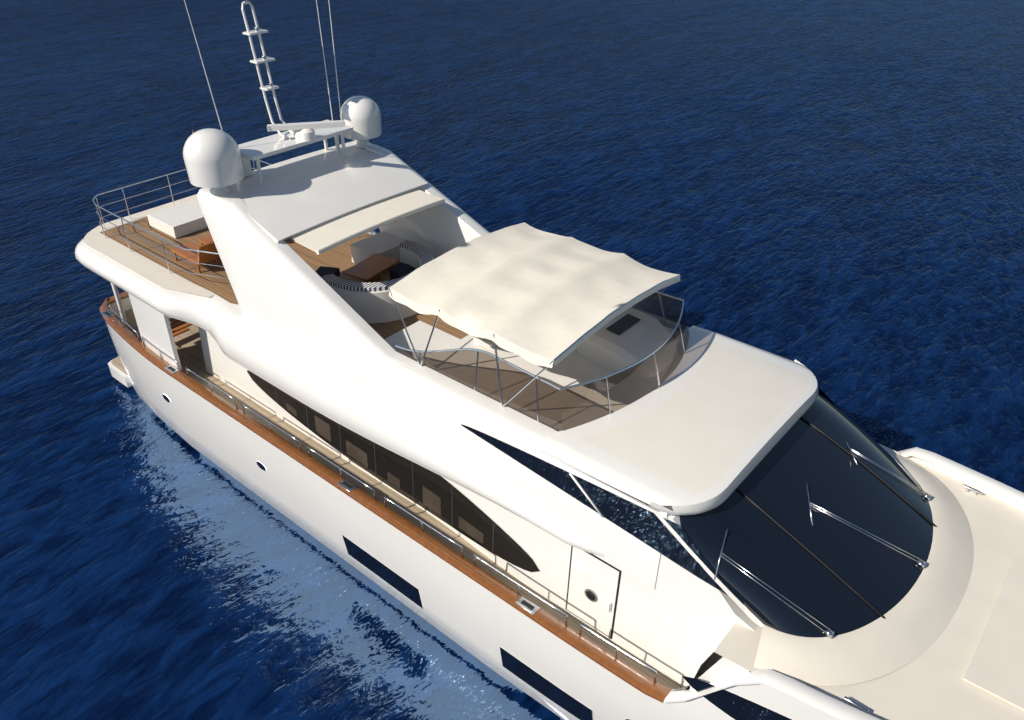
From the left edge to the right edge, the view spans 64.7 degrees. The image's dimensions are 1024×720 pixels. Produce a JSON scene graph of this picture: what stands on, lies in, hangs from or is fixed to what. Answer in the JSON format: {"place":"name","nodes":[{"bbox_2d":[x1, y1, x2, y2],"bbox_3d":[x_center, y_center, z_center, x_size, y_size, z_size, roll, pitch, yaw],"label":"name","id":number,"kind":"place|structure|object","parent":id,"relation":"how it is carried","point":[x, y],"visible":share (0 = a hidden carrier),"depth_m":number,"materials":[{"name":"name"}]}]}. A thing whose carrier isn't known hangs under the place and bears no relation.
{"place":"outdoors","nodes":[
{"label":"outdoors","id":0,"kind":"place"},
{"bbox_2d":[0,0,1023,719],"bbox_3d":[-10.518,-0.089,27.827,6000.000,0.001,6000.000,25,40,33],"label":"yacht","id":1,"kind":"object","parent":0,"point":[828,194],"depth_m":37.99,"materials":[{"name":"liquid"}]},
{"bbox_2d":[106,297,1023,719],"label":"yacht hull","id":2,"kind":"object","parent":1,"relation":"on","point":[532,659],"visible":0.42,"depth_m":16.73,"materials":[{"name":"white plastic"}]},
{"bbox_2d":[99,291,1023,719],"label":"bulwark","id":3,"kind":"object","parent":2,"relation":"on","point":[827,705],"visible":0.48,"depth_m":14.97,"materials":[{"name":"white plastic"}]},
{"bbox_2d":[115,309,1023,719],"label":"deck house","id":4,"kind":"structure","parent":2,"relation":"on","point":[675,625],"depth_m":14.43,"materials":[{"name":"white plastic"}]},
{"bbox_2d":[111,283,192,371],"bbox_3d":[-8.474,-2.505,24.213,4.750,2.300,6.539,25,40,33],"label":"aft cockpit furniture","id":5,"kind":"object","parent":4,"relation":"on","point":[158,329],"visible":0.2,"depth_m":21.30,"materials":[{"name":"white plastic"}]},
{"bbox_2d":[75,194,604,556],"bbox_3d":[-3.449,-1.146,20.043,19.180,1.023,6.840,25,40,33],"label":"upper deck overhang","id":6,"kind":"object","parent":4,"relation":"attached to","point":[322,386],"visible":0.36,"depth_m":17.47,"materials":[{"name":"white plastic"}]},
{"bbox_2d":[109,306,656,682],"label":"side handrails","id":7,"kind":"object","parent":4,"relation":"on","point":[520,585],"visible":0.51,"depth_m":16.24,"materials":[{"name":"silver metal"}]},
{"bbox_2d":[100,140,688,589],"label":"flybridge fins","id":8,"kind":"object","parent":4,"relation":"on","point":[284,290],"visible":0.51,"depth_m":16.89,"materials":[{"name":"white plastic"}]},
{"bbox_2d":[92,160,358,289],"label":"aft deck fittings","id":9,"kind":"object","parent":8,"relation":"on","point":[180,220],"visible":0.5,"depth_m":22.61,"materials":[{"name":"silver metal"}]},
{"bbox_2d":[183,0,427,242],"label":"radar arch","id":10,"kind":"structure","parent":8,"relation":"on","point":[286,199],"depth_m":18.74,"materials":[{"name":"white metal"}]},
{"bbox_2d":[290,189,444,254],"bbox_3d":[-3.216,-3.239,18.457,1.010,0.180,3.806,25,40,33],"label":"panel","id":11,"kind":"object","parent":10,"relation":"attached to","point":[324,237],"visible":1,"depth_m":18.21,"materials":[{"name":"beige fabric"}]},
{"bbox_2d":[315,231,669,370],"bbox_3d":[-1.194,-1.098,17.809,9.300,1.324,4.300,25,40,33],"label":"flybridge seating","id":12,"kind":"object","parent":8,"relation":"on","point":[628,337],"visible":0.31,"depth_m":18.23,"materials":[{"name":"white wood"}]},
{"bbox_2d":[389,222,679,406],"bbox_3d":[0.487,-1.076,16.134,4.060,1.596,4.456,25,40,33],"label":"bimini canopy","id":13,"kind":"object","parent":8,"relation":"attached to","point":[529,293],"visible":1,"depth_m":15.33,"materials":[{"name":"beige fabric"}]},
{"bbox_2d":[395,290,688,431],"bbox_3d":[0.898,-0.578,16.044,4.875,0.849,4.330,25,40,33],"label":"flybridge windscreen","id":14,"kind":"object","parent":8,"relation":"on","point":[548,404],"visible":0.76,"depth_m":14.51,"materials":[{"name":"clear glass"}]},
{"bbox_2d":[101,129,982,712],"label":"deck fittings","id":15,"kind":"object","parent":4,"relation":"on","point":[521,601],"visible":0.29,"depth_m":14.74,"materials":[{"name":"silver metal"}]},
{"bbox_2d":[540,325,818,515],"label":"wheelhouse roof","id":16,"kind":"structure","parent":4,"relation":"on","point":[709,422],"depth_m":13.79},
{"bbox_2d":[461,387,936,637],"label":"pilothouse windows","id":17,"kind":"structure","parent":4,"relation":"on","point":[837,577],"depth_m":12.94,"materials":[{"name":"black glass"}]},
{"bbox_2d":[714,443,931,638],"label":"windshield wipers","id":18,"kind":"object","parent":17,"relation":"on","point":[828,632],"visible":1,"depth_m":13.04,"materials":[{"name":"silver metal"}]},
{"bbox_2d":[651,509,762,626],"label":"pilothouse pillars","id":19,"kind":"structure","parent":4,"relation":"on","point":[751,616],"depth_m":12.35,"materials":[{"name":"white plastic"}]},
{"bbox_2d":[754,454,1023,710],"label":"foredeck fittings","id":20,"kind":"object","parent":4,"relation":"on","point":[914,624],"visible":0.96,"depth_m":12.03,"materials":[{"name":"white plastic"}]}
]}

